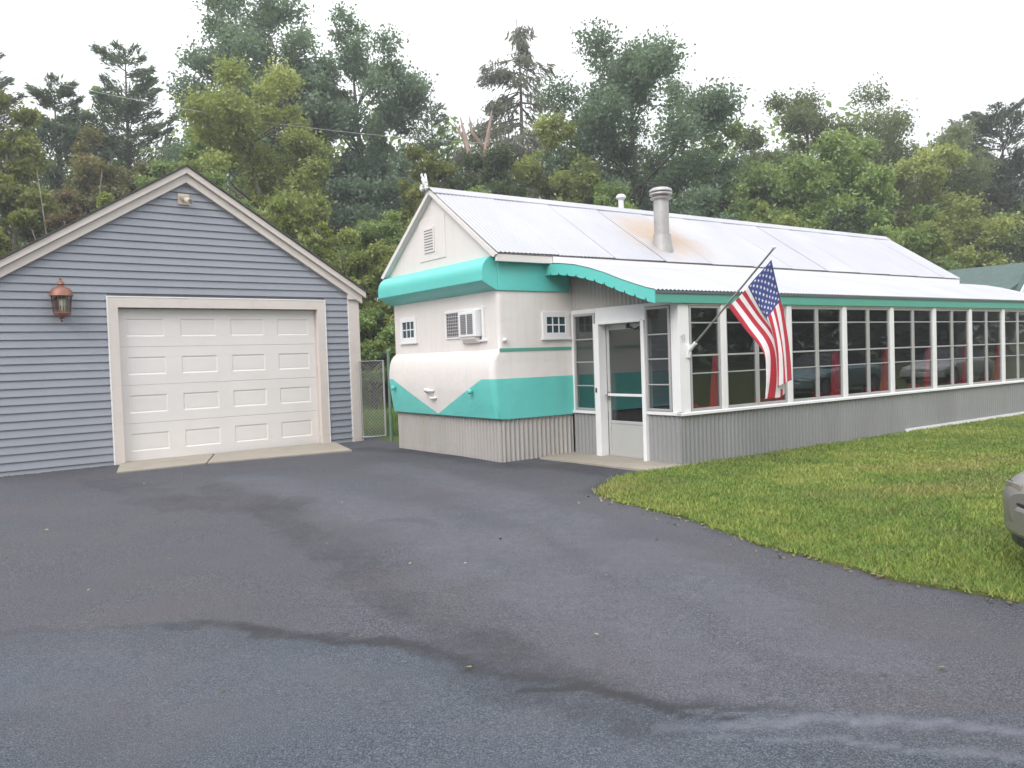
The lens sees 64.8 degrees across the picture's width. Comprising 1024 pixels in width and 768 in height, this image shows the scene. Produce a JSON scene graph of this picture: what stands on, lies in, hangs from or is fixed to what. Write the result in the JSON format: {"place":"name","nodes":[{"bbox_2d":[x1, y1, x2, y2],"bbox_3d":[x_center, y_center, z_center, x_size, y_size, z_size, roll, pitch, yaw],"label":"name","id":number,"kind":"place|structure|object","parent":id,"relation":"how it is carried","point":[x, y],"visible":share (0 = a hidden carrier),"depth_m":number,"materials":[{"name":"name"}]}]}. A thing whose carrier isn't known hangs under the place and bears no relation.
{"place":"outdoors","nodes":[
{"label":"outdoors","id":0,"kind":"place"},
{"bbox_2d":[116,453,213,473],"bbox_3d":[-5.663,1.304,13.331,1.481,0.050,1.886,-3,2,-23],"label":"garage apron","id":1,"kind":"object","parent":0,"point":[161,463],"visible":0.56,"depth_m":13.10,"materials":[{"name":"concrete"}]},
{"bbox_2d":[208,442,351,463],"bbox_3d":[-4.197,1.220,14.407,2.604,0.050,1.751,-3,2,-29],"label":"garage apron","id":2,"kind":"object","parent":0,"point":[289,451],"visible":0.82,"depth_m":14.13,"materials":[{"name":"concrete"}]},
{"bbox_2d":[362,392,398,442],"bbox_3d":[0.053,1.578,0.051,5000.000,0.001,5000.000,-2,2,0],"label":"ground","id":3,"kind":"structure","parent":0,"point":[395,439],"depth_m":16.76,"materials":[{"name":"green plant"}]},
{"bbox_2d":[0,52,30,245],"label":"pine tree","id":4,"kind":"object","parent":3,"relation":"on","point":[6,82],"visible":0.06,"depth_m":45.78,"materials":[{"name":"green plant"}]},
{"bbox_2d":[0,207,41,256],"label":"bush","id":5,"kind":"object","parent":3,"relation":"on","point":[24,218],"visible":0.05,"depth_m":24.50,"materials":[{"name":"green plant"}]},
{"bbox_2d":[0,89,64,249],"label":"tree","id":6,"kind":"object","parent":3,"relation":"on","point":[27,164],"visible":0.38,"depth_m":30.55,"materials":[{"name":"green plant"}]},
{"bbox_2d":[31,172,46,239],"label":"dead stem","id":7,"kind":"object","parent":3,"relation":"on","point":[42,209],"visible":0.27,"depth_m":28.29,"materials":[{"name":"brown wood"}]},
{"bbox_2d":[0,72,114,244],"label":"pine tree","id":8,"kind":"object","parent":3,"relation":"on","point":[58,126],"visible":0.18,"depth_m":41.87,"materials":[{"name":"green plant"}]},
{"bbox_2d":[43,189,85,230],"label":"bush","id":9,"kind":"object","parent":3,"relation":"on","point":[51,222],"visible":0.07,"depth_m":28.49,"materials":[{"name":"green plant"}]},
{"bbox_2d":[91,191,114,211],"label":"bush","id":10,"kind":"object","parent":3,"relation":"on","point":[104,198],"visible":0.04,"depth_m":24.86,"materials":[{"name":"green plant"}]},
{"bbox_2d":[57,121,152,224],"bbox_3d":[-18.495,-5.362,36.222,6.855,12.974,5.914,-4,2,-41],"label":"tree","id":11,"kind":"object","parent":3,"relation":"on","point":[116,181],"visible":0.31,"depth_m":35.97,"materials":[{"name":"green plant"}]},
{"bbox_2d":[66,38,179,179],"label":"pine tree","id":12,"kind":"object","parent":3,"relation":"on","point":[112,140],"visible":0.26,"depth_m":44.62,"materials":[{"name":"green plant"}]},
{"bbox_2d":[0,164,370,476],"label":"garage","id":13,"kind":"structure","parent":3,"relation":"on","point":[213,317],"depth_m":13.90,"materials":[{"name":"blue plastic"}]},
{"bbox_2d":[49,278,73,321],"bbox_3d":[-7.063,-1.318,12.651,0.350,0.693,0.350,-3,2,-38],"label":"wall lantern","id":14,"kind":"object","parent":13,"relation":"attached to","point":[60,293],"depth_m":12.60,"materials":[{"name":"orange metal"}]},
{"bbox_2d":[177,193,192,204],"bbox_3d":[-5.613,-3.180,13.873,0.202,0.210,0.227,-3,2,-38],"label":"flood light","id":15,"kind":"object","parent":13,"relation":"attached to","point":[184,199],"visible":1,"depth_m":13.88,"materials":[{"name":"beige plastic"}]},
{"bbox_2d":[118,308,318,461],"bbox_3d":[-5.168,-0.051,14.551,3.507,2.576,0.030,-3,2,-38],"label":"garage door","id":16,"kind":"structure","parent":13,"relation":"in","point":[185,337],"depth_m":14.43,"materials":[{"name":"white metal"}]},
{"bbox_2d":[133,125,251,208],"bbox_3d":[-14.145,-5.166,35.877,4.916,12.307,5.294,0,3,44],"label":"tree","id":17,"kind":"object","parent":3,"relation":"on","point":[158,169],"visible":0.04,"depth_m":35.16,"materials":[{"name":"green plant"}]},
{"bbox_2d":[206,166,262,215],"bbox_3d":[-10.209,-3.159,27.789,4.044,8.561,3.827,-2,2,0],"label":"bush","id":18,"kind":"object","parent":3,"relation":"on","point":[219,179],"visible":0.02,"depth_m":27.60,"materials":[{"name":"green plant"}]},
{"bbox_2d":[152,0,360,240],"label":"tree","id":19,"kind":"object","parent":3,"relation":"on","point":[232,37],"visible":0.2,"depth_m":41.85,"materials":[{"name":"green plant"}]},
{"bbox_2d":[169,51,350,261],"bbox_3d":[-10.047,-6.084,33.038,8.161,14.059,8.202,-1,2,21],"label":"tree","id":20,"kind":"object","parent":3,"relation":"on","point":[305,161],"visible":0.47,"depth_m":31.74,"materials":[{"name":"green plant"}]},
{"bbox_2d":[0,71,475,142],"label":"overhead wire","id":21,"kind":"object","parent":20,"relation":"attached to","point":[216,114],"visible":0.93,"depth_m":30.40,"materials":[{"name":"metal"}]},
{"bbox_2d":[268,198,296,237],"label":"bush","id":22,"kind":"object","parent":3,"relation":"on","point":[287,225],"visible":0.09,"depth_m":24.62,"materials":[{"name":"green plant"}]},
{"bbox_2d":[255,25,379,236],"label":"tree","id":23,"kind":"object","parent":3,"relation":"on","point":[273,138],"depth_m":44.37,"materials":[{"name":"green plant"}]},
{"bbox_2d":[300,198,335,266],"bbox_3d":[-6.151,-2.479,25.983,1.286,7.047,1.398,-3,2,-29],"label":"bush","id":24,"kind":"object","parent":3,"relation":"on","point":[313,246],"visible":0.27,"depth_m":25.88,"materials":[{"name":"green plant"}]},
{"bbox_2d":[295,226,393,401],"bbox_3d":[-5.599,-2.149,27.032,3.665,6.279,3.858,-2,2,0],"label":"bush","id":25,"kind":"object","parent":3,"relation":"on","point":[358,262],"visible":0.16,"depth_m":26.49,"materials":[{"name":"green plant"}]},
{"bbox_2d":[275,1,438,382],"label":"tree","id":26,"kind":"object","parent":3,"relation":"on","point":[378,179],"visible":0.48,"depth_m":42.70,"materials":[{"name":"green plant"}]},
{"bbox_2d":[336,218,403,402],"bbox_3d":[-4.800,-2.670,30.286,4.040,7.060,4.575,-4,3,-43],"label":"bush","id":27,"kind":"object","parent":3,"relation":"on","point":[370,231],"visible":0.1,"depth_m":28.96,"materials":[{"name":"green plant"}]},
{"bbox_2d":[361,355,387,402],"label":"bush","id":28,"kind":"object","parent":3,"relation":"on","point":[367,383],"visible":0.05,"depth_m":28.70,"materials":[{"name":"green plant"}]},
{"bbox_2d":[359,304,395,410],"bbox_3d":[-4.053,-0.795,25.508,2.854,3.569,2.880,-1,2,32],"label":"bush","id":29,"kind":"object","parent":3,"relation":"on","point":[372,351],"visible":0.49,"depth_m":24.99,"materials":[{"name":"green plant"}]},
{"bbox_2d":[373,243,397,367],"bbox_3d":[-3.835,-1.862,26.762,2.044,5.606,2.496,-2,2,0],"label":"bush","id":30,"kind":"object","parent":3,"relation":"on","point":[380,267],"visible":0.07,"depth_m":26.12,"materials":[{"name":"green plant"}]},
{"bbox_2d":[386,349,392,441],"bbox_3d":[-2.422,0.238,15.992,0.072,1.850,0.068,-2,2,0],"label":"gate post","id":31,"kind":"object","parent":3,"relation":"on","point":[389,398],"visible":0.89,"depth_m":15.97,"materials":[{"name":"metal"}]},
{"bbox_2d":[358,360,386,437],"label":"chain link gate","id":32,"kind":"structure","parent":31,"relation":"attached to","point":[361,404],"depth_m":16.11,"materials":[{"name":"metal"}]},
{"bbox_2d":[381,209,412,301],"bbox_3d":[-3.526,-2.714,28.899,2.616,7.153,2.391,-2,2,0],"label":"bush","id":33,"kind":"object","parent":3,"relation":"on","point":[390,215],"visible":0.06,"depth_m":28.65,"materials":[{"name":"green plant"}]},
{"bbox_2d":[369,142,459,288],"bbox_3d":[-4.184,-5.191,36.712,6.360,11.632,5.575,-3,2,-35],"label":"tree","id":34,"kind":"object","parent":3,"relation":"on","point":[430,167],"visible":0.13,"depth_m":36.28,"materials":[{"name":"green plant"}]},
{"bbox_2d":[410,95,456,203],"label":"pine tree","id":35,"kind":"object","parent":3,"relation":"on","point":[433,146],"visible":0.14,"depth_m":51.11,"materials":[{"name":"green plant"}]},
{"bbox_2d":[453,117,473,178],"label":"broken tree","id":36,"kind":"object","parent":3,"relation":"on","point":[465,141],"visible":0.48,"depth_m":39.56,"materials":[{"name":"brown wood"}]},
{"bbox_2d":[464,183,491,193],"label":"bush","id":37,"kind":"object","parent":3,"relation":"on","point":[476,190],"visible":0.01,"depth_m":30.41,"materials":[{"name":"green plant"}]},
{"bbox_2d":[469,111,491,186],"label":"broken tree","id":38,"kind":"object","parent":3,"relation":"on","point":[479,141],"visible":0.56,"depth_m":39.57,"materials":[{"name":"brown wood"}]},
{"bbox_2d":[442,139,528,196],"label":"tree","id":39,"kind":"object","parent":3,"relation":"on","point":[492,168],"visible":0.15,"depth_m":37.14,"materials":[{"name":"green plant"}]},
{"bbox_2d":[449,19,570,201],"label":"spruce tree","id":40,"kind":"object","parent":3,"relation":"on","point":[505,77],"visible":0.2,"depth_m":48.83,"materials":[{"name":"green plant"}]},
{"bbox_2d":[11,85,1023,301],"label":"distant woods","id":41,"kind":"object","parent":3,"relation":"on","point":[455,147],"depth_m":57.73,"materials":[{"name":"green plant"}]},
{"bbox_2d":[508,108,607,204],"bbox_3d":[2.683,-6.355,38.600,5.693,13.387,6.292,-1,2,36],"label":"tree","id":42,"kind":"object","parent":3,"relation":"on","point":[528,172],"visible":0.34,"depth_m":38.05,"materials":[{"name":"green plant"}]},
{"bbox_2d":[590,181,641,209],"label":"bush","id":43,"kind":"object","parent":3,"relation":"on","point":[602,193],"visible":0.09,"depth_m":32.82,"materials":[{"name":"green plant"}]},
{"bbox_2d":[529,15,761,216],"bbox_3d":[6.511,-8.838,40.396,11.138,17.966,13.031,-2,2,0],"label":"tree","id":44,"kind":"object","parent":3,"relation":"on","point":[636,72],"visible":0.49,"depth_m":38.46,"materials":[{"name":"green plant"}]},
{"bbox_2d":[378,187,1023,464],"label":"diner","id":45,"kind":"structure","parent":3,"relation":"on","point":[591,314],"depth_m":13.19,"materials":[{"name":"beige paint"}]},
{"bbox_2d":[399,317,417,344],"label":"window","id":46,"kind":"structure","parent":45,"relation":"in","point":[408,326],"depth_m":14.08,"materials":[{"name":"white paint"}]},
{"bbox_2d":[420,173,428,190],"bbox_3d":[-1.415,-3.284,13.122,0.080,0.289,0.248,-3,2,-35],"label":"gable ornament","id":47,"kind":"object","parent":45,"relation":"attached to","point":[424,182],"visible":1,"depth_m":13.09,"materials":[{"name":"white paint"}]},
{"bbox_2d":[444,307,486,342],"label":"window","id":48,"kind":"structure","parent":45,"relation":"in","point":[451,317],"depth_m":12.80,"materials":[{"name":"white paint"}]},
{"bbox_2d":[458,310,481,343],"bbox_3d":[-0.649,-0.867,12.367,0.128,0.488,0.490,-3,2,-35],"label":"air conditioner","id":49,"kind":"object","parent":45,"relation":"attached to","point":[469,327],"visible":1,"depth_m":12.26,"materials":[{"name":"white paint"}]},
{"bbox_2d":[541,312,571,339],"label":"window","id":50,"kind":"structure","parent":45,"relation":"in","point":[555,325],"depth_m":12.46,"materials":[{"name":"white paint"}]},
{"bbox_2d":[573,313,594,410],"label":"window","id":51,"kind":"structure","parent":45,"relation":"in","point":[575,336],"depth_m":12.58,"materials":[{"name":"metal"}]},
{"bbox_2d":[605,322,643,458],"bbox_3d":[1.675,0.098,11.821,0.120,1.965,0.865,-3,2,-35],"label":"storm door","id":52,"kind":"structure","parent":45,"relation":"in","point":[625,437],"depth_m":11.97,"materials":[{"name":"paint"}]},
{"bbox_2d":[644,305,672,411],"bbox_3d":[2.034,-0.346,11.158,0.060,1.450,0.465,-3,2,-35],"label":"window","id":53,"kind":"structure","parent":45,"relation":"in","point":[646,310],"depth_m":11.24,"materials":[{"name":"wood"}]},
{"bbox_2d":[688,305,721,410],"bbox_3d":[2.665,-0.362,11.155,0.625,1.444,0.040,-3,2,-35],"label":"window","id":54,"kind":"structure","parent":45,"relation":"in","point":[717,322],"depth_m":11.21,"materials":[{"name":"wood"}]},
{"bbox_2d":[693,356,717,407],"bbox_3d":[2.868,0.177,11.599,0.854,1.200,0.200,-3,2,-35],"label":"booth seat","id":55,"kind":"object","parent":45,"relation":"on","point":[713,401],"visible":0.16,"depth_m":11.60,"materials":[{"name":"red leather"}]},
{"bbox_2d":[686,245,791,398],"bbox_3d":[2.807,-0.749,10.277,0.229,1.861,1.598,-3,2,-35],"label":"flag","id":56,"kind":"object","parent":45,"relation":"attached to","point":[756,307],"visible":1,"depth_m":9.82,"materials":[{"name":"multicoloured fabric"}]},
{"bbox_2d":[726,306,787,407],"bbox_3d":[3.573,-0.414,11.797,1.385,1.444,0.040,-3,2,-35],"label":"window","id":57,"kind":"structure","parent":45,"relation":"in","point":[756,353],"depth_m":11.79,"materials":[{"name":"metal"}]},
{"bbox_2d":[753,395,783,402],"bbox_3d":[4.074,0.109,12.454,0.854,1.200,0.200,-3,2,-35],"label":"booth seat","id":58,"kind":"object","parent":45,"relation":"on","point":[775,399],"visible":0.1,"depth_m":12.43,"materials":[{"name":"red leather"}]},
{"bbox_2d":[791,307,842,401],"bbox_3d":[4.775,-0.482,12.654,1.345,1.444,0.040,-3,2,-35],"label":"window","id":59,"kind":"structure","parent":45,"relation":"in","point":[815,322],"depth_m":12.65,"materials":[{"name":"metal"}]},
{"bbox_2d":[812,351,839,396],"bbox_3d":[5.280,0.040,13.310,0.854,1.200,0.200,-3,2,-35],"label":"booth seat","id":60,"kind":"object","parent":45,"relation":"on","point":[835,383],"visible":0.27,"depth_m":13.32,"materials":[{"name":"red leather"}]},
{"bbox_2d":[847,308,890,395],"bbox_3d":[5.942,-0.548,13.480,1.300,1.444,0.040,-3,2,-35],"label":"window","id":61,"kind":"structure","parent":45,"relation":"in","point":[867,348],"depth_m":13.48,"materials":[{"name":"wood"}]},
{"bbox_2d":[863,349,895,391],"bbox_3d":[6.502,-0.029,14.177,0.854,1.200,0.200,-3,2,-35],"label":"booth seat","id":62,"kind":"object","parent":45,"relation":"on","point":[883,384],"visible":0.23,"depth_m":14.18,"materials":[{"name":"red leather"}]},
{"bbox_2d":[894,308,932,391],"bbox_3d":[7.098,-0.614,14.296,1.315,1.444,0.040,-3,2,-35],"label":"window","id":63,"kind":"structure","parent":45,"relation":"in","point":[912,347],"depth_m":14.30,"materials":[{"name":"wood"}]},
{"bbox_2d":[908,347,929,387],"bbox_3d":[7.683,-0.096,15.015,0.854,1.200,0.200,-3,2,-35],"label":"booth seat","id":64,"kind":"object","parent":45,"relation":"on","point":[926,380],"visible":0.26,"depth_m":15.02,"materials":[{"name":"red leather"}]},
{"bbox_2d":[936,309,968,387],"bbox_3d":[8.225,-0.678,15.103,1.235,1.444,0.040,-3,2,-35],"label":"window","id":65,"kind":"structure","parent":45,"relation":"in","point":[951,340],"depth_m":15.10,"materials":[{"name":"metal"}]},
{"bbox_2d":[946,346,965,384],"bbox_3d":[8.832,-0.161,15.830,0.854,1.200,0.200,-3,2,-35],"label":"booth seat","id":66,"kind":"object","parent":45,"relation":"on","point":[963,371],"visible":0.2,"depth_m":15.83,"materials":[{"name":"red leather"}]},
{"bbox_2d":[972,309,1001,383],"bbox_3d":[9.327,-0.740,15.882,1.250,1.444,0.040,-3,2,-35],"label":"window","id":67,"kind":"structure","parent":45,"relation":"in","point":[985,321],"depth_m":15.88,"materials":[{"name":"wood"}]},
{"bbox_2d":[980,345,998,381],"bbox_3d":[9.940,-0.224,16.616,0.854,1.200,0.200,-3,2,-35],"label":"booth seat","id":68,"kind":"object","parent":45,"relation":"on","point":[996,367],"visible":0.27,"depth_m":16.62,"materials":[{"name":"red leather"}]},
{"bbox_2d":[1005,310,1023,380],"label":"window","id":69,"kind":"structure","parent":45,"relation":"in","point":[1016,321],"depth_m":16.64,"materials":[{"name":"metal"}]},
{"bbox_2d":[681,185,738,219],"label":"bush","id":70,"kind":"object","parent":3,"relation":"on","point":[704,198],"visible":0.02,"depth_m":32.12,"materials":[{"name":"green plant"}]},
{"bbox_2d":[690,116,791,222],"bbox_3d":[11.315,-6.567,39.791,7.185,13.141,6.290,-2,2,0],"label":"tree","id":71,"kind":"object","parent":3,"relation":"on","point":[758,185],"visible":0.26,"depth_m":38.64,"materials":[{"name":"green plant"}]},
{"bbox_2d":[720,122,799,217],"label":"tree","id":72,"kind":"object","parent":3,"relation":"on","point":[747,146],"visible":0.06,"depth_m":44.43,"materials":[{"name":"green plant"}]},
{"bbox_2d":[744,200,813,228],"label":"bush","id":73,"kind":"object","parent":3,"relation":"on","point":[786,220],"visible":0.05,"depth_m":32.53,"materials":[{"name":"green plant"}]},
{"bbox_2d":[740,82,892,218],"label":"tree","id":74,"kind":"object","parent":3,"relation":"on","point":[800,115],"visible":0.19,"depth_m":42.45,"materials":[{"name":"green plant"}]},
{"bbox_2d":[825,201,887,235],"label":"bush","id":75,"kind":"object","parent":3,"relation":"on","point":[839,221],"visible":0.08,"depth_m":32.31,"materials":[{"name":"green plant"}]},
{"bbox_2d":[752,125,966,270],"bbox_3d":[15.099,-5.765,36.001,8.665,11.531,8.656,-2,2,0],"label":"tree","id":76,"kind":"object","parent":3,"relation":"on","point":[809,184],"visible":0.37,"depth_m":34.26,"materials":[{"name":"green plant"}]},
{"bbox_2d":[828,72,1005,253],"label":"tree","id":77,"kind":"object","parent":3,"relation":"on","point":[899,125],"visible":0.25,"depth_m":43.71,"materials":[{"name":"green plant"}]},
{"bbox_2d":[896,220,956,266],"bbox_3d":[18.137,-3.676,36.171,4.612,7.148,4.868,-2,2,0],"label":"bush","id":78,"kind":"object","parent":3,"relation":"on","point":[943,245],"visible":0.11,"depth_m":34.50,"materials":[{"name":"green plant"}]},
{"bbox_2d":[906,119,1000,267],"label":"tree","id":79,"kind":"object","parent":3,"relation":"on","point":[986,209],"visible":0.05,"depth_m":48.49,"materials":[{"name":"green plant"}]},
{"bbox_2d":[886,140,1023,268],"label":"tree","id":80,"kind":"object","parent":3,"relation":"on","point":[923,165],"visible":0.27,"depth_m":39.53,"materials":[{"name":"green plant"}]},
{"bbox_2d":[939,118,988,215],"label":"pine tree","id":81,"kind":"object","parent":3,"relation":"on","point":[967,151],"depth_m":55.43,"materials":[{"name":"green plant"}]},
{"bbox_2d":[947,98,1023,266],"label":"pine tree","id":82,"kind":"object","parent":3,"relation":"on","point":[1011,182],"visible":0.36,"depth_m":48.30,"materials":[{"name":"green plant"}]},
{"bbox_2d":[948,262,1023,292],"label":"house","id":83,"kind":"structure","parent":3,"relation":"on","point":[1009,276],"depth_m":27.20,"materials":[{"name":"teal metal"}]},
{"bbox_2d":[960,222,1015,259],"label":"tree","id":84,"kind":"object","parent":3,"relation":"on","point":[978,248],"depth_m":50.59,"materials":[{"name":"green plant"}]},
{"bbox_2d":[987,199,1023,263],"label":"tree","id":85,"kind":"object","parent":3,"relation":"on","point":[1014,243],"visible":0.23,"depth_m":45.88,"materials":[{"name":"green plant"}]},
{"bbox_2d":[0,437,1023,767],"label":"driveway","id":86,"kind":"structure","parent":0,"point":[424,579],"depth_m":4.55,"materials":[{"name":"grey asphalt"}]},
{"bbox_2d":[1,466,1012,708],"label":"leaf litter","id":87,"kind":"object","parent":86,"relation":"on","point":[877,576],"visible":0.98,"depth_m":6.00,"materials":[{"name":"brown plant"}]},
{"bbox_2d":[540,450,685,470],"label":"entry slab","id":88,"kind":"structure","parent":86,"relation":"on","point":[622,462],"depth_m":11.54,"materials":[{"name":"concrete"}]},
{"bbox_2d":[0,0,1023,300],"label":"sky","id":89,"kind":"structure","parent":0,"point":[958,58],"materials":[{"name":"white"}]},
{"bbox_2d":[590,413,1023,602],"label":"lawn","id":90,"kind":"structure","parent":0,"point":[937,585],"depth_m":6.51,"materials":[{"name":"plant"}]},
{"bbox_2d":[1003,471,1023,547],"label":"parked car","id":91,"kind":"object","parent":90,"relation":"on","point":[1013,498],"visible":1,"depth_m":5.28,"materials":[{"name":"paint"}]}
]}

